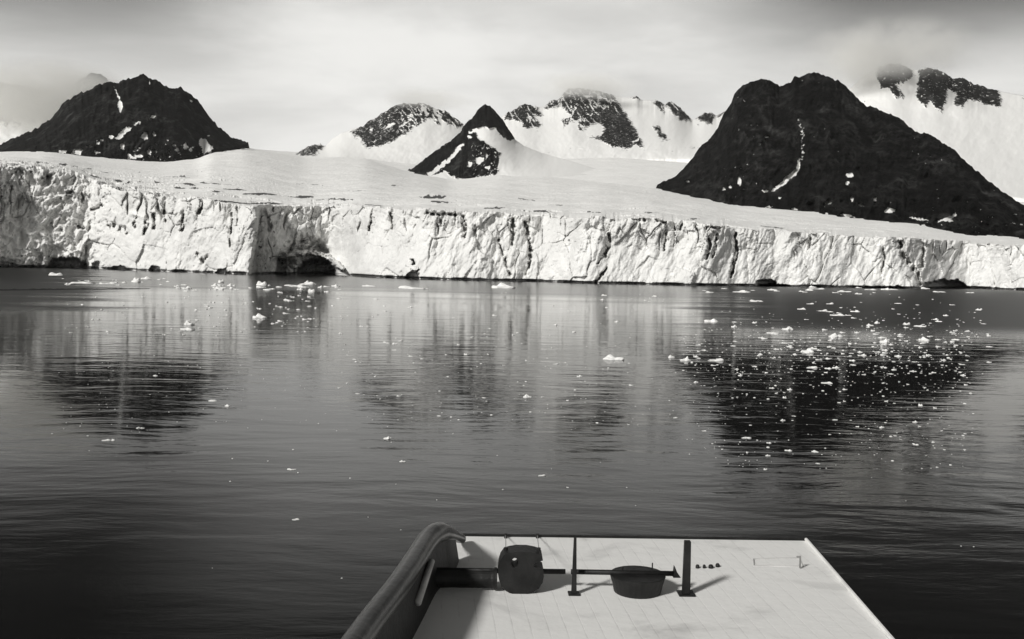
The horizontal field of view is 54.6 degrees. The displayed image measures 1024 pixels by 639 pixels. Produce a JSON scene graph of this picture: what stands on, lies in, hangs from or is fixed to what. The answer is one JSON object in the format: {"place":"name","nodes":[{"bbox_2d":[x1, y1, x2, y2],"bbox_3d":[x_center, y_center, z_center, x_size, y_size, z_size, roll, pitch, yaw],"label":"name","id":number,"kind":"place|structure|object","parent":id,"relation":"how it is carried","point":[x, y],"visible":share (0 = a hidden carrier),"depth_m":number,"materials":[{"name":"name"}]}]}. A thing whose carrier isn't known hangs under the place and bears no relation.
{"place":"outdoors","nodes":[
{"label":"outdoors","id":0,"kind":"place"},
{"bbox_2d":[0,73,109,144],"bbox_3d":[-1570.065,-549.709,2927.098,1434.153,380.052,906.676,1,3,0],"label":"mountain misty","id":1,"kind":"object","parent":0,"point":[24,109],"visible":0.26,"depth_m":2858.23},
{"bbox_2d":[0,74,248,161],"bbox_3d":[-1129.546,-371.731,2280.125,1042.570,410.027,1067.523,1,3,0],"label":"mountain","id":2,"kind":"structure","parent":0,"point":[141,117],"depth_m":2077.47,"materials":[{"name":"black stone"}]},
{"bbox_2d":[296,103,463,163],"bbox_3d":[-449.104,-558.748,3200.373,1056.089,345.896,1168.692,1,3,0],"label":"mountain","id":3,"kind":"structure","parent":0,"point":[409,133],"depth_m":3096.57,"materials":[{"name":"white snow"}]},
{"bbox_2d":[408,104,594,178],"bbox_3d":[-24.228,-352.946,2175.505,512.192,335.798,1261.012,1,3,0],"label":"mountain nunatak","id":4,"kind":"structure","parent":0,"point":[483,143],"depth_m":2245.24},
{"bbox_2d":[0,267,1023,638],"bbox_3d":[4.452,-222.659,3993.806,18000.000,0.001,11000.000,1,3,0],"label":"water","id":5,"kind":"structure","parent":0,"point":[156,525],"depth_m":56.71,"materials":[{"name":"black liquid"}]},
{"bbox_2d":[49,272,62,275],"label":"ice floe","id":6,"kind":"object","parent":5,"relation":"on","point":[52,273],"visible":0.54,"depth_m":435.26,"materials":[{"name":"white ice"}]},
{"bbox_2d":[131,278,141,281],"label":"ice floe","id":7,"kind":"object","parent":5,"relation":"on","point":[136,280],"visible":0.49,"depth_m":355.74,"materials":[{"name":"white ice"}]},
{"bbox_2d":[184,320,194,324],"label":"ice floe","id":8,"kind":"object","parent":5,"relation":"on","point":[187,322],"visible":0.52,"depth_m":142.76,"materials":[{"name":"white ice"}]},
{"bbox_2d":[253,313,266,317],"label":"ice floe","id":9,"kind":"object","parent":5,"relation":"on","point":[258,315],"visible":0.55,"depth_m":161.60,"materials":[{"name":"white ice"}]},
{"bbox_2d":[256,281,266,284],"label":"ice floe","id":10,"kind":"object","parent":5,"relation":"on","point":[261,283],"visible":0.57,"depth_m":349.02,"materials":[{"name":"white ice"}]},
{"bbox_2d":[301,282,313,284],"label":"ice floe","id":11,"kind":"object","parent":5,"relation":"on","point":[310,283],"visible":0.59,"depth_m":368.41,"materials":[{"name":"white ice"}]},
{"bbox_2d":[398,286,427,288],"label":"ice floe","id":12,"kind":"object","parent":5,"relation":"on","point":[405,287],"visible":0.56,"depth_m":341.44,"materials":[{"name":"white ice"}]},
{"bbox_2d":[492,283,514,287],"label":"ice floe","id":13,"kind":"object","parent":5,"relation":"on","point":[501,285],"visible":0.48,"depth_m":371.63,"materials":[{"name":"white ice"}]},
{"bbox_2d":[51,278,987,546],"bbox_3d":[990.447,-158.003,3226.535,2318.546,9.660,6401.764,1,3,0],"label":"brash ice","id":14,"kind":"structure","parent":5,"relation":"on","point":[627,372],"depth_m":113.49,"materials":[{"name":"white ice"}]},
{"bbox_2d":[603,354,623,359],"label":"ice floe","id":15,"kind":"object","parent":5,"relation":"on","point":[609,357],"visible":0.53,"depth_m":103.43,"materials":[{"name":"white ice"}]},
{"bbox_2d":[341,522,894,638],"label":"ship","id":16,"kind":"object","parent":5,"relation":"on","point":[444,581],"visible":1,"depth_m":8.94,"materials":[{"name":"white paint"}]},
{"bbox_2d":[704,319,717,321],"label":"ice floe","id":17,"kind":"object","parent":5,"relation":"on","point":[713,320],"visible":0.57,"depth_m":177.21,"materials":[{"name":"white ice"}]},
{"bbox_2d":[708,358,723,360],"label":"ice floe","id":18,"kind":"object","parent":5,"relation":"on","point":[719,359],"visible":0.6,"depth_m":104.56,"materials":[{"name":"white ice"}]},
{"bbox_2d":[828,333,842,336],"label":"ice floe","id":19,"kind":"object","parent":5,"relation":"on","point":[834,335],"visible":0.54,"depth_m":144.15,"materials":[{"name":"white ice"}]},
{"bbox_2d":[0,148,1023,289],"bbox_3d":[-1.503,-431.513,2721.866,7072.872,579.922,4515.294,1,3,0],"label":"glacier","id":20,"kind":"object","parent":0,"point":[604,221],"visible":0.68,"depth_m":582.60,"materials":[{"name":"white ice"}]},
{"bbox_2d":[0,0,1023,151],"label":"sky","id":21,"kind":"structure","parent":0,"point":[276,75],"materials":[{"name":"white"}]},
{"bbox_2d":[502,88,724,162],"bbox_3d":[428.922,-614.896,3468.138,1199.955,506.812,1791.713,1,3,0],"label":"mountain","id":22,"kind":"structure","parent":0,"point":[572,123],"depth_m":3206.07,"materials":[{"name":"white snow"}]},
{"bbox_2d":[656,72,1023,238],"bbox_3d":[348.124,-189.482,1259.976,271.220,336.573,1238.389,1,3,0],"label":"mountain","id":23,"kind":"structure","parent":0,"point":[816,142],"depth_m":1144.96,"materials":[{"name":"black stone"}]},
{"bbox_2d":[849,63,1023,201],"bbox_3d":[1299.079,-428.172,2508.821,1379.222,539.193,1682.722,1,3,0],"label":"mountain","id":24,"kind":"structure","parent":0,"point":[979,128],"depth_m":2477.48,"materials":[{"name":"white snow"}]}
]}

